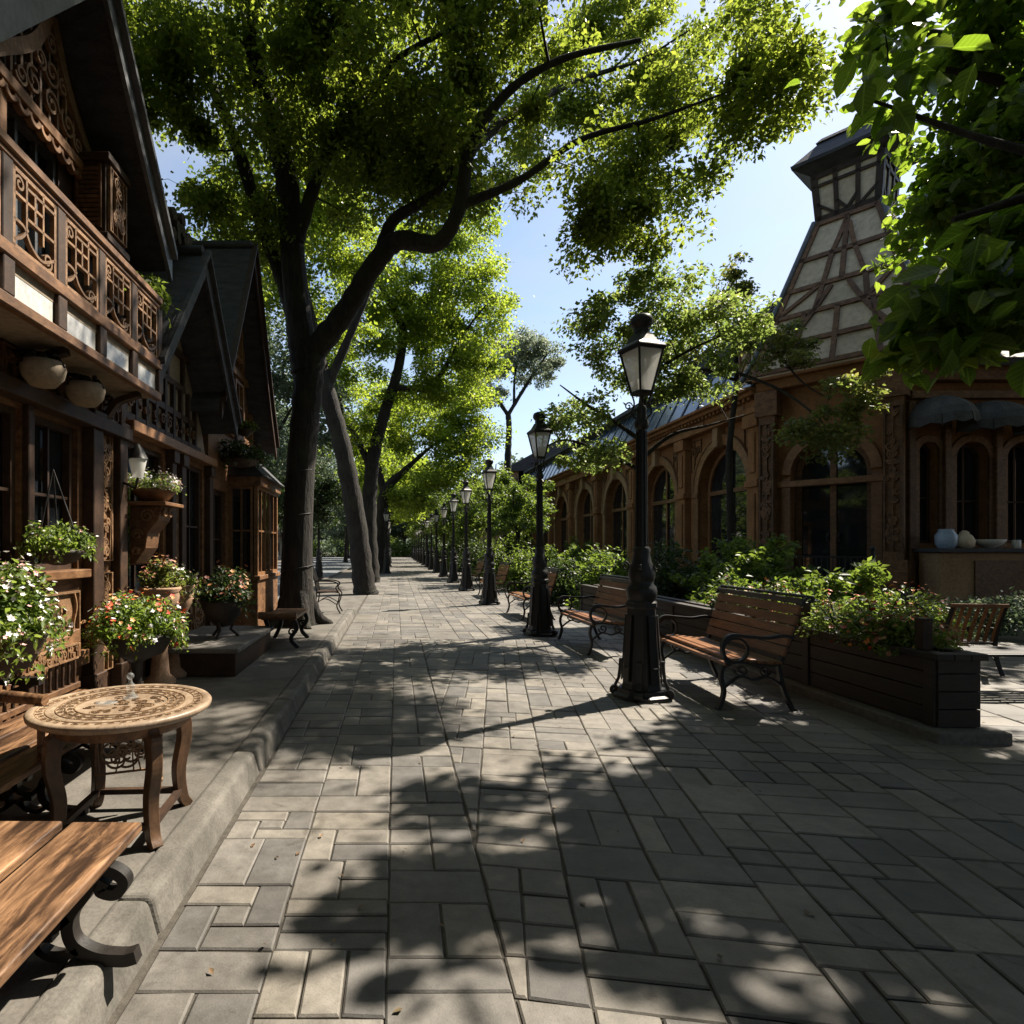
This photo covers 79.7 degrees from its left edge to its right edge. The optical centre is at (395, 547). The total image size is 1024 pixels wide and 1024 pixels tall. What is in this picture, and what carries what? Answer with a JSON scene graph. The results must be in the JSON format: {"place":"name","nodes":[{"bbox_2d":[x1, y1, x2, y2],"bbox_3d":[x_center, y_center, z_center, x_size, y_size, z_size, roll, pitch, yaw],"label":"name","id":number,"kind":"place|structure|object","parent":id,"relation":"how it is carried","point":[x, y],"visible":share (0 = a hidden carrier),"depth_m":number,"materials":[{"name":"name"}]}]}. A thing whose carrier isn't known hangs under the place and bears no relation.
{"place":"outdoors","nodes":[
{"label":"outdoors","id":0,"kind":"place"},
{"bbox_2d":[0,608,347,1023],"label":"pavement","id":1,"kind":"structure","parent":0,"point":[226,721],"depth_m":3.64,"materials":[{"name":"concrete"}]},
{"bbox_2d":[0,821,141,987],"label":"plank bench","id":2,"kind":"object","parent":1,"relation":"on","point":[52,887],"visible":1,"depth_m":1.91,"materials":[{"name":"wood"}]},
{"bbox_2d":[0,629,143,815],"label":"wall bench","id":3,"kind":"object","parent":1,"relation":"on","point":[21,746],"depth_m":2.99,"materials":[{"name":"brown wood"}]},
{"bbox_2d":[0,0,177,723],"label":"building","id":4,"kind":"structure","parent":1,"relation":"on","point":[86,230],"depth_m":4.61,"materials":[{"name":"brown wood"}]},
{"bbox_2d":[0,403,37,580],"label":"window","id":5,"kind":"structure","parent":4,"relation":"in","point":[7,413],"depth_m":4.11,"materials":[{"name":"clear glass"}]},
{"bbox_2d":[0,676,43,691],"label":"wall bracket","id":6,"kind":"object","parent":4,"relation":"attached to","point":[33,681],"depth_m":3.27,"materials":[{"name":"metal"}]},
{"bbox_2d":[7,103,55,267],"bbox_3d":[-2.658,-2.485,4.270,0.075,1.030,0.700,0,0,0],"label":"window","id":7,"kind":"structure","parent":4,"relation":"in","point":[20,133],"depth_m":4.37,"materials":[{"name":"glass"}]},
{"bbox_2d":[0,551,74,686],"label":"flower trough","id":8,"kind":"object","parent":4,"relation":"attached to","point":[26,628],"visible":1,"depth_m":3.20,"materials":[{"name":"green plant"}]},
{"bbox_2d":[15,348,66,388],"bbox_3d":[-2.344,-1.192,3.980,0.285,0.264,0.284,0,0,45],"label":"wall lamp","id":9,"kind":"object","parent":4,"relation":"attached to","point":[42,369],"visible":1,"depth_m":3.90,"materials":[{"name":"beige paint"}]},
{"bbox_2d":[13,469,102,568],"bbox_3d":[-2.366,-0.190,4.190,0.542,0.723,0.490,0,0,0],"label":"hanging basket","id":10,"kind":"object","parent":4,"relation":"hanging from","point":[61,546],"visible":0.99,"depth_m":4.12,"materials":[{"name":"metal"}]},
{"bbox_2d":[35,416,90,580],"bbox_3d":[-2.612,-0.365,4.575,0.205,1.210,0.750,0,0,0],"label":"window","id":11,"kind":"structure","parent":4,"relation":"in","point":[53,441],"depth_m":4.70,"materials":[{"name":"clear glass"}]},
{"bbox_2d":[64,372,105,407],"bbox_3d":[-2.344,-1.192,4.520,0.285,0.264,0.284,0,0,45],"label":"wall lamp","id":12,"kind":"object","parent":4,"relation":"attached to","point":[85,391],"visible":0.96,"depth_m":4.44,"materials":[{"name":"beige glass"}]},
{"bbox_2d":[123,444,147,488],"bbox_3d":[-2.400,-0.749,5.530,0.230,0.422,0.165,0,0,0],"label":"wall lantern","id":13,"kind":"object","parent":4,"relation":"attached to","point":[137,458],"depth_m":5.49,"materials":[{"name":"white glass"}]},
{"bbox_2d":[124,270,179,327],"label":"balcony plant","id":14,"kind":"object","parent":4,"relation":"attached to","point":[151,281],"visible":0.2,"depth_m":5.45,"materials":[{"name":"green plant"}]},
{"bbox_2d":[23,684,211,850],"bbox_3d":[-1.310,1.042,2.880,0.816,0.603,0.816,0,0,0],"label":"round table","id":15,"kind":"object","parent":1,"relation":"on","point":[149,715],"visible":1,"depth_m":2.75,"materials":[{"name":"brown wood"}]},
{"bbox_2d":[123,659,146,684],"bbox_3d":[-2.080,1.106,4.820,0.260,0.448,0.253,0,0,0],"label":"flower stand","id":16,"kind":"object","parent":1,"relation":"on","point":[136,670],"visible":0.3,"depth_m":4.79,"materials":[{"name":"metal"}]},
{"bbox_2d":[80,587,190,661],"bbox_3d":[-2.064,0.614,4.834,0.851,0.594,0.873,0,0,0],"label":"flower bowl","id":17,"kind":"object","parent":16,"relation":"on","point":[129,628],"visible":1,"depth_m":4.65,"materials":[{"name":"green plant"}]},
{"bbox_2d":[136,554,189,683],"bbox_3d":[-2.297,0.688,5.847,0.466,1.284,0.505,0,0,0],"label":"pedestal vase","id":18,"kind":"object","parent":1,"relation":"on","point":[160,672],"visible":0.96,"depth_m":5.78,"materials":[{"name":"ceramic"}]},
{"bbox_2d":[149,555,205,677],"bbox_3d":[-2.289,0.700,6.242,0.571,1.260,0.516,0,0,0],"label":"pedestal vase","id":19,"kind":"object","parent":1,"relation":"on","point":[176,670],"visible":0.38,"depth_m":6.17,"materials":[{"name":"ceramic"}]},
{"bbox_2d":[121,206,241,683],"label":"gabled shop","id":20,"kind":"structure","parent":1,"relation":"on","point":[170,428],"depth_m":7.08,"materials":[{"name":"brown wood"}]},
{"bbox_2d":[128,442,159,600],"bbox_3d":[-2.607,-0.240,6.225,0.195,1.620,1.050,0,0,0],"label":"window","id":21,"kind":"structure","parent":20,"relation":"in","point":[153,461],"depth_m":6.26,"materials":[{"name":"black glass"}]},
{"bbox_2d":[128,501,183,564],"bbox_3d":[-2.385,-0.139,5.950,0.390,0.612,0.500,0,0,0],"label":"bracket shelf","id":22,"kind":"object","parent":20,"relation":"attached to","point":[149,521],"visible":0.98,"depth_m":5.80,"materials":[{"name":"brown wood"}]},
{"bbox_2d":[128,466,186,500],"bbox_3d":[-2.405,-0.636,5.946,0.592,0.373,0.608,0,0,-33],"label":"shelf planter","id":23,"kind":"object","parent":22,"relation":"on","point":[149,488],"visible":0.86,"depth_m":5.83,"materials":[{"name":"green plant"}]},
{"bbox_2d":[186,466,206,590],"bbox_3d":[-2.607,-0.240,7.675,0.195,1.620,0.850,0,0,0],"label":"window","id":24,"kind":"structure","parent":20,"relation":"in","point":[192,474],"depth_m":7.95,"materials":[{"name":"black glass"}]},
{"bbox_2d":[149,626,273,676],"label":"stone platform","id":25,"kind":"structure","parent":1,"relation":"on","point":[228,653],"depth_m":6.37,"materials":[{"name":"grey stone"}]},
{"bbox_2d":[191,559,256,638],"bbox_3d":[-2.006,0.587,6.993,0.782,0.917,0.807,0,0,0],"label":"flower urn","id":26,"kind":"object","parent":25,"relation":"on","point":[222,603],"visible":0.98,"depth_m":6.85,"materials":[{"name":"green plant"}]},
{"bbox_2d":[191,240,284,625],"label":"bay house","id":27,"kind":"structure","parent":1,"relation":"on","point":[245,516],"depth_m":9.35,"materials":[{"name":"brown wood"}]},
{"bbox_2d":[213,489,221,625],"bbox_3d":[-2.687,0.231,8.800,0.075,2.162,0.700,0,0,0],"label":"door","id":28,"kind":"structure","parent":27,"relation":"in","point":[217,495],"depth_m":9.08,"materials":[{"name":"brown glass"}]},
{"bbox_2d":[218,435,269,469],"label":"roof plant","id":29,"kind":"object","parent":27,"relation":"attached to","point":[242,455],"visible":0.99,"depth_m":8.74,"materials":[{"name":"green plant"}]},
{"bbox_2d":[258,608,309,647],"bbox_3d":[-1.552,1.093,8.407,0.540,0.509,1.186,0,0,0],"label":"scroll bench","id":30,"kind":"object","parent":1,"relation":"on","point":[282,614],"visible":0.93,"depth_m":7.97,"materials":[{"name":"wood"}]},
{"bbox_2d":[313,566,342,613],"bbox_3d":[-1.455,0.817,12.400,0.671,1.041,0.500,0,0,0],"label":"garden chair","id":31,"kind":"object","parent":1,"relation":"on","point":[316,581],"visible":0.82,"depth_m":12.31,"materials":[{"name":"metal"}]},
{"bbox_2d":[278,557,351,596],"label":"road","id":32,"kind":"structure","parent":0,"point":[332,565],"depth_m":49.37,"materials":[{"name":"grey stone"}]},
{"bbox_2d":[265,450,345,531],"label":"conifer","id":33,"kind":"object","parent":32,"relation":"on","point":[325,494],"visible":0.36,"depth_m":26.79,"materials":[{"name":"green plant"}]},
{"bbox_2d":[263,422,359,507],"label":"square tree","id":34,"kind":"object","parent":32,"relation":"on","point":[326,461],"visible":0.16,"depth_m":37.51,"materials":[{"name":"green plant"}]},
{"bbox_2d":[263,309,361,483],"bbox_3d":[-5.521,-3.977,22.256,8.561,10.967,8.040,0,0,0],"label":"square tree","id":35,"kind":"object","parent":32,"relation":"on","point":[283,384],"visible":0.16,"depth_m":21.33,"materials":[{"name":"green plant"}]},
{"bbox_2d":[280,507,344,555],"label":"tree","id":36,"kind":"object","parent":32,"relation":"on","point":[323,534],"visible":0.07,"depth_m":75.22,"materials":[{"name":"green plant"}]},
{"bbox_2d":[314,568,379,611],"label":"walk","id":37,"kind":"structure","parent":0,"point":[349,598],"depth_m":18.76,"materials":[{"name":"stone"}]},
{"bbox_2d":[440,560,597,607],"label":"verge","id":38,"kind":"structure","parent":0,"point":[529,591],"depth_m":20.15,"materials":[{"name":"green plant"}]},
{"bbox_2d":[441,465,531,547],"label":"verge tree","id":39,"kind":"object","parent":38,"relation":"on","point":[475,526],"visible":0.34,"depth_m":28.76,"materials":[{"name":"green plant"}]},
{"bbox_2d":[471,537,512,580],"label":"shrub","id":40,"kind":"object","parent":38,"relation":"on","point":[496,552],"visible":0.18,"depth_m":26.74,"materials":[{"name":"green plant"}]},
{"bbox_2d":[470,466,558,566],"bbox_3d":[4.707,-0.842,23.781,3.419,4.674,3.702,0,0,-2],"label":"verge tree","id":41,"kind":"object","parent":38,"relation":"on","point":[514,514],"visible":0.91,"depth_m":23.23,"materials":[{"name":"green plant"}]},
{"bbox_2d":[495,537,535,584],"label":"shrub","id":42,"kind":"object","parent":38,"relation":"on","point":[511,548],"visible":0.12,"depth_m":23.47,"materials":[{"name":"green plant"}]},
{"bbox_2d":[471,324,566,554],"bbox_3d":[7.527,-6.589,39.976,6.949,16.112,7.673,0,0,-39],"label":"tall tree","id":43,"kind":"object","parent":38,"relation":"on","point":[526,354],"visible":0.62,"depth_m":39.35,"materials":[{"name":"green plant"}]},
{"bbox_2d":[531,543,582,588],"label":"shrub","id":44,"kind":"object","parent":38,"relation":"on","point":[573,552],"visible":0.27,"depth_m":17.58,"materials":[{"name":"green plant"}]},
{"bbox_2d":[477,441,568,553],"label":"building","id":45,"kind":"structure","parent":0,"point":[520,467],"depth_m":44.70,"materials":[{"name":"stone"}]},
{"bbox_2d":[128,0,997,480],"label":"sky","id":46,"kind":"structure","parent":0,"point":[766,209],"materials":[{"name":"blue"}]},
{"bbox_2d":[107,557,1023,1023],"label":"path","id":47,"kind":"structure","parent":0,"point":[941,807],"depth_m":2.85,"materials":[{"name":"stone"}]},
{"bbox_2d":[438,502,447,576],"bbox_3d":[2.392,-0.412,29.984,0.493,3.720,0.493,0,1,-12],"label":"street lamp","id":48,"kind":"object","parent":47,"relation":"on","point":[443,564],"visible":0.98,"depth_m":29.88,"materials":[{"name":"black metal"}]},
{"bbox_2d":[447,493,459,582],"bbox_3d":[2.392,-0.412,24.996,0.493,3.720,0.493,0,0,-16],"label":"street lamp","id":49,"kind":"object","parent":47,"relation":"on","point":[453,573],"visible":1,"depth_m":24.91,"materials":[{"name":"black metal"}]},
{"bbox_2d":[424,478,493,546],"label":"verge tree","id":50,"kind":"object","parent":47,"relation":"on","point":[440,530],"visible":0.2,"depth_m":37.70,"materials":[{"name":"green plant"}]},
{"bbox_2d":[458,481,474,590],"bbox_3d":[2.376,-0.412,20.307,0.493,3.720,0.493,0,0,-23],"label":"street lamp","id":51,"kind":"object","parent":47,"relation":"on","point":[466,582],"visible":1,"depth_m":20.22,"materials":[{"name":"black metal"}]},
{"bbox_2d":[456,536,486,573],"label":"shrub","id":52,"kind":"object","parent":47,"relation":"on","point":[474,551],"visible":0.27,"depth_m":31.77,"materials":[{"name":"green plant"}]},
{"bbox_2d":[479,459,499,604],"bbox_3d":[2.391,-0.412,15.378,0.493,3.720,0.493,0,1,-9],"label":"street lamp","id":53,"kind":"object","parent":47,"relation":"on","point":[489,596],"visible":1,"depth_m":15.28,"materials":[{"name":"black metal"}]},
{"bbox_2d":[478,561,512,597],"bbox_3d":[2.930,0.938,17.900,0.803,1.048,1.570,0,0,0],"label":"park bench","id":54,"kind":"object","parent":47,"relation":"on","point":[505,565],"visible":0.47,"depth_m":17.69,"materials":[{"name":"brown wood"}]},
{"bbox_2d":[496,544,534,591],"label":"shrub","id":55,"kind":"object","parent":47,"relation":"on","point":[521,571],"visible":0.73,"depth_m":20.26,"materials":[{"name":"green plant"}]},
{"bbox_2d":[506,567,561,619],"bbox_3d":[2.890,0.938,12.761,0.803,1.048,1.570,0,0,-2],"label":"park bench","id":56,"kind":"object","parent":47,"relation":"on","point":[526,596],"visible":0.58,"depth_m":12.28,"materials":[{"name":"brown wood"}]},
{"bbox_2d":[522,412,557,636],"bbox_3d":[2.398,-0.412,10.016,0.493,3.720,0.493,0,0,-12],"label":"street lamp","id":57,"kind":"object","parent":47,"relation":"on","point":[539,619],"visible":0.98,"depth_m":9.93,"materials":[{"name":"black metal"}]},
{"bbox_2d":[524,552,583,605],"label":"shrub","id":58,"kind":"object","parent":47,"relation":"on","point":[559,588],"visible":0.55,"depth_m":15.27,"materials":[{"name":"green plant"}]},
{"bbox_2d":[557,574,629,654],"bbox_3d":[2.970,0.938,8.825,0.803,1.048,1.570,0,0,-1],"label":"park bench","id":59,"kind":"object","parent":47,"relation":"on","point":[604,606],"visible":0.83,"depth_m":8.78,"materials":[{"name":"brown wood"}]},
{"bbox_2d":[563,543,629,609],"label":"shrub","id":60,"kind":"object","parent":47,"relation":"on","point":[595,571],"visible":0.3,"depth_m":13.77,"materials":[{"name":"green plant"}]},
{"bbox_2d":[209,602,987,1012],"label":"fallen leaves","id":61,"kind":"object","parent":47,"relation":"on","point":[807,912],"visible":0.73,"depth_m":2.74,"materials":[{"name":"brown plant"}]},
{"bbox_2d":[609,313,674,703],"bbox_3d":[2.390,-0.412,5.840,0.493,3.720,0.493,0,0,-17],"label":"street lamp","id":62,"kind":"object","parent":47,"relation":"on","point":[641,671],"visible":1,"depth_m":5.76,"materials":[{"name":"black metal"}]},
{"bbox_2d":[531,245,796,476],"bbox_3d":[4.188,-1.631,9.832,3.909,6.165,2.458,0,0,0],"label":"young tree","id":63,"kind":"object","parent":47,"relation":"on","point":[598,313],"visible":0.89,"depth_m":9.55,"materials":[{"name":"green plant"}]},
{"bbox_2d":[626,536,706,601],"bbox_3d":[5.040,0.628,11.292,1.825,1.742,1.824,0,0,0],"label":"shrub","id":64,"kind":"object","parent":47,"relation":"on","point":[669,589],"visible":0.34,"depth_m":11.05,"materials":[{"name":"green plant"}]},
{"bbox_2d":[661,568,779,624],"bbox_3d":[4.869,0.902,8.987,1.730,1.204,1.699,0,0,0],"label":"shrub","id":65,"kind":"object","parent":47,"relation":"on","point":[694,596],"visible":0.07,"depth_m":8.99,"materials":[{"name":"green plant"}]},
{"bbox_2d":[668,531,788,600],"bbox_3d":[5.625,0.584,10.284,1.749,1.752,1.688,0,0,-23],"label":"shrub","id":66,"kind":"object","parent":47,"relation":"on","point":[712,568],"visible":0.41,"depth_m":10.04,"materials":[{"name":"green plant"}]},
{"bbox_2d":[658,585,814,710],"bbox_3d":[3.299,0.938,6.044,0.803,1.048,1.570,0,0,3],"label":"park bench","id":67,"kind":"object","parent":47,"relation":"on","point":[727,653],"visible":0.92,"depth_m":5.72,"materials":[{"name":"brown wood"}]},
{"bbox_2d":[710,533,816,590],"bbox_3d":[6.591,0.587,10.848,1.504,1.746,1.688,0,0,0],"label":"shrub","id":68,"kind":"object","parent":47,"relation":"on","point":[777,563],"visible":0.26,"depth_m":10.73,"materials":[{"name":"green plant"}]},
{"bbox_2d":[664,245,892,566],"bbox_3d":[7.916,-2.565,12.800,4.183,8.031,2.322,0,0,41],"label":"tree","id":69,"kind":"object","parent":47,"relation":"on","point":[797,355],"visible":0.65,"depth_m":12.29,"materials":[{"name":"green plant"}]},
{"bbox_2d":[579,584,1011,745],"bbox_3d":[4.265,1.010,8.842,0.550,0.920,8.865,0,0,0],"label":"raised planter","id":70,"kind":"object","parent":47,"relation":"on","point":[926,689],"visible":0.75,"depth_m":5.01,"materials":[{"name":"brown wood"}]},
{"bbox_2d":[795,596,877,643],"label":"flowering plant","id":71,"kind":"object","parent":70,"relation":"on","point":[819,618],"visible":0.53,"depth_m":5.79,"materials":[{"name":"green plant"}]},
{"bbox_2d":[829,593,913,651],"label":"flowering plant","id":72,"kind":"object","parent":70,"relation":"in","point":[859,620],"visible":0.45,"depth_m":5.33,"materials":[{"name":"green plant"}]},
{"bbox_2d":[845,582,925,620],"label":"flower bush","id":73,"kind":"object","parent":70,"relation":"in","point":[895,602],"visible":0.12,"depth_m":8.01,"materials":[{"name":"green plant"}]},
{"bbox_2d":[850,603,969,656],"bbox_3d":[4.268,0.675,4.944,0.742,0.447,0.735,0,0,0],"label":"flowering plant","id":74,"kind":"object","parent":70,"relation":"in","point":[941,640],"visible":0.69,"depth_m":4.92,"materials":[{"name":"green plant"}]},
{"bbox_2d":[889,581,978,645],"bbox_3d":[7.515,0.978,8.604,1.139,1.006,1.234,0,0,0],"label":"flower bush","id":75,"kind":"object","parent":70,"relation":"in","point":[937,617],"visible":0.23,"depth_m":8.46,"materials":[{"name":"green plant"}]},
{"bbox_2d":[768,546,875,598],"bbox_3d":[8.524,0.705,12.691,0.099,1.490,2.609,0,0,-39],"label":"entrance railing","id":76,"kind":"object","parent":47,"relation":"on","point":[872,548],"visible":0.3,"depth_m":12.14,"materials":[{"name":"black metal"}]},
{"bbox_2d":[762,567,886,621],"bbox_3d":[5.065,0.840,7.261,1.492,1.240,1.509,0,0,0],"label":"shrub","id":77,"kind":"object","parent":47,"relation":"on","point":[835,586],"visible":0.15,"depth_m":7.05,"materials":[{"name":"green plant"}]},
{"bbox_2d":[791,556,904,616],"bbox_3d":[6.432,0.782,8.643,1.366,1.353,1.276,0,0,0],"label":"shrub","id":78,"kind":"object","parent":47,"relation":"on","point":[868,569],"visible":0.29,"depth_m":8.24,"materials":[{"name":"green plant"}]},
{"bbox_2d":[784,0,1023,291],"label":"broadleaf tree","id":79,"kind":"object","parent":47,"relation":"on","point":[947,185],"visible":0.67,"depth_m":6.02,"materials":[{"name":"green plant"}]},
{"bbox_2d":[833,0,1023,397],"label":"overhanging branch","id":80,"kind":"object","parent":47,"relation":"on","point":[963,315],"visible":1,"depth_m":4.34,"materials":[{"name":"green plant"}]},
{"bbox_2d":[889,587,983,640],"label":"shrub","id":81,"kind":"object","parent":47,"relation":"on","point":[948,605],"visible":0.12,"depth_m":9.35,"materials":[{"name":"green plant"}]},
{"bbox_2d":[935,604,1009,675],"bbox_3d":[6.636,1.043,7.062,0.575,0.822,0.604,0,0,8],"label":"patio chair","id":82,"kind":"object","parent":47,"relation":"on","point":[988,627],"visible":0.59,"depth_m":6.85,"materials":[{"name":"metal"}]},
{"bbox_2d":[958,646,1023,691],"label":"table","id":83,"kind":"object","parent":47,"relation":"on","point":[1004,651],"visible":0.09,"depth_m":6.00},
{"bbox_2d":[313,553,1023,644],"bbox_3d":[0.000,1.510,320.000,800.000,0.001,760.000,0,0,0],"label":"ground","id":84,"kind":"structure","parent":0,"point":[1009,638],"depth_m":10.12,"materials":[{"name":"grey stone"}]},
{"bbox_2d":[19,607,356,1023],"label":"kerb","id":85,"kind":"structure","parent":84,"relation":"on","point":[141,912],"depth_m":2.48,"materials":[{"name":"concrete"}]},
{"bbox_2d":[180,5,429,594],"bbox_3d":[-3.061,-7.389,18.583,7.925,17.981,6.355,0,0,0],"label":"street tree","id":86,"kind":"object","parent":84,"relation":"on","point":[363,578],"visible":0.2,"depth_m":18.59,"materials":[{"name":"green plant"}]},
{"bbox_2d":[335,433,432,538],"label":"street tree","id":87,"kind":"object","parent":84,"relation":"on","point":[400,463],"visible":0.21,"depth_m":43.98,"materials":[{"name":"green plant"}]},
{"bbox_2d":[276,197,534,582],"bbox_3d":[0.517,-6.400,25.552,10.731,16.054,7.850,0,0,0],"label":"street tree","id":88,"kind":"object","parent":84,"relation":"on","point":[425,319],"visible":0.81,"depth_m":24.65,"materials":[{"name":"green plant"}]},
{"bbox_2d":[337,373,527,572],"bbox_3d":[1.379,-4.230,34.746,12.297,11.878,7.487,0,0,0],"label":"street tree","id":89,"kind":"object","parent":84,"relation":"on","point":[466,444],"visible":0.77,"depth_m":34.39,"materials":[{"name":"green plant"}]},
{"bbox_2d":[122,0,861,628],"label":"tree","id":90,"kind":"object","parent":84,"relation":"on","point":[398,138],"visible":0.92,"depth_m":9.35,"materials":[{"name":"green plant"}]},
{"bbox_2d":[520,124,1023,614],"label":"arcade hall","id":91,"kind":"structure","parent":84,"relation":"on","point":[895,492],"depth_m":13.89,"materials":[{"name":"brown brick"}]},
{"bbox_2d":[560,499,567,554],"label":"window","id":92,"kind":"structure","parent":91,"relation":"in","point":[563,521],"depth_m":33.29,"materials":[{"name":"black glass"}]},
{"bbox_2d":[582,491,592,554],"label":"window","id":93,"kind":"structure","parent":91,"relation":"in","point":[587,517],"depth_m":29.12,"materials":[{"name":"black glass"}]},
{"bbox_2d":[611,481,626,560],"bbox_3d":[9.260,-0.995,24.500,0.090,3.610,2.440,0,0,0],"label":"window","id":94,"kind":"structure","parent":91,"relation":"in","point":[618,512],"depth_m":24.95,"materials":[{"name":"black glass"}]},
{"bbox_2d":[651,467,674,570],"bbox_3d":[9.260,-0.995,20.500,0.090,3.610,2.440,0,0,0],"label":"window","id":95,"kind":"structure","parent":91,"relation":"in","point":[662,504],"depth_m":20.85,"materials":[{"name":"black glass"}]},
{"bbox_2d":[708,449,746,573],"bbox_3d":[9.260,-0.995,16.550,0.090,3.610,2.440,0,0,0],"label":"window","id":96,"kind":"structure","parent":91,"relation":"in","point":[717,510],"depth_m":17.03,"materials":[{"name":"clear glass"}]},
{"bbox_2d":[796,440,871,579],"bbox_3d":[9.984,-0.830,13.707,0.140,3.280,1.490,0,0,-39],"label":"door","id":97,"kind":"structure","parent":91,"relation":"in","point":[835,519],"depth_m":13.70,"materials":[{"name":"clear glass"}]},
{"bbox_2d":[919,445,928,542],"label":"window","id":98,"kind":"structure","parent":91,"relation":"in","point":[924,451],"depth_m":12.76,"materials":[{"name":"black glass"}]},
{"bbox_2d":[907,395,980,428],"bbox_3d":[11.109,-2.769,11.972,1.056,0.702,0.902,0,0,0],"label":"awning","id":99,"kind":"object","parent":91,"relation":"attached to","point":[943,409],"visible":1,"depth_m":11.91,"materials":[{"name":"grey fabric"}]},
{"bbox_2d":[957,444,978,539],"bbox_3d":[12.015,-1.155,12.747,0.650,2.090,0.075,0,0,0],"label":"window","id":100,"kind":"structure","parent":91,"relation":"in","point":[967,456],"depth_m":12.78,"materials":[{"name":"black glass"}]},
{"bbox_2d":[955,400,1023,433],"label":"awning","id":101,"kind":"object","parent":91,"relation":"attached to","point":[994,414],"visible":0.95,"depth_m":11.87,"materials":[{"name":"grey fabric"}]},
{"bbox_2d":[1007,444,1023,542],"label":"window","id":102,"kind":"structure","parent":91,"relation":"in","point":[1015,458],"depth_m":12.78,"materials":[{"name":"black glass"}]},
{"bbox_2d":[912,548,1023,620],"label":"serving counter","id":103,"kind":"object","parent":84,"relation":"on","point":[958,573],"visible":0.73,"depth_m":11.92,"materials":[{"name":"wood"}]},
{"bbox_2d":[934,529,957,547],"bbox_3d":[11.110,-0.187,12.120,0.360,0.390,0.360,0,0,0],"label":"blue jar","id":104,"kind":"object","parent":103,"relation":"on","point":[945,538],"visible":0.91,"depth_m":12.01,"materials":[{"name":"ceramic"}]},
{"bbox_2d":[956,586,1023,636],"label":"shrub","id":105,"kind":"object","parent":84,"relation":"on","point":[1014,614],"visible":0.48,"depth_m":9.69,"materials":[{"name":"green plant"}]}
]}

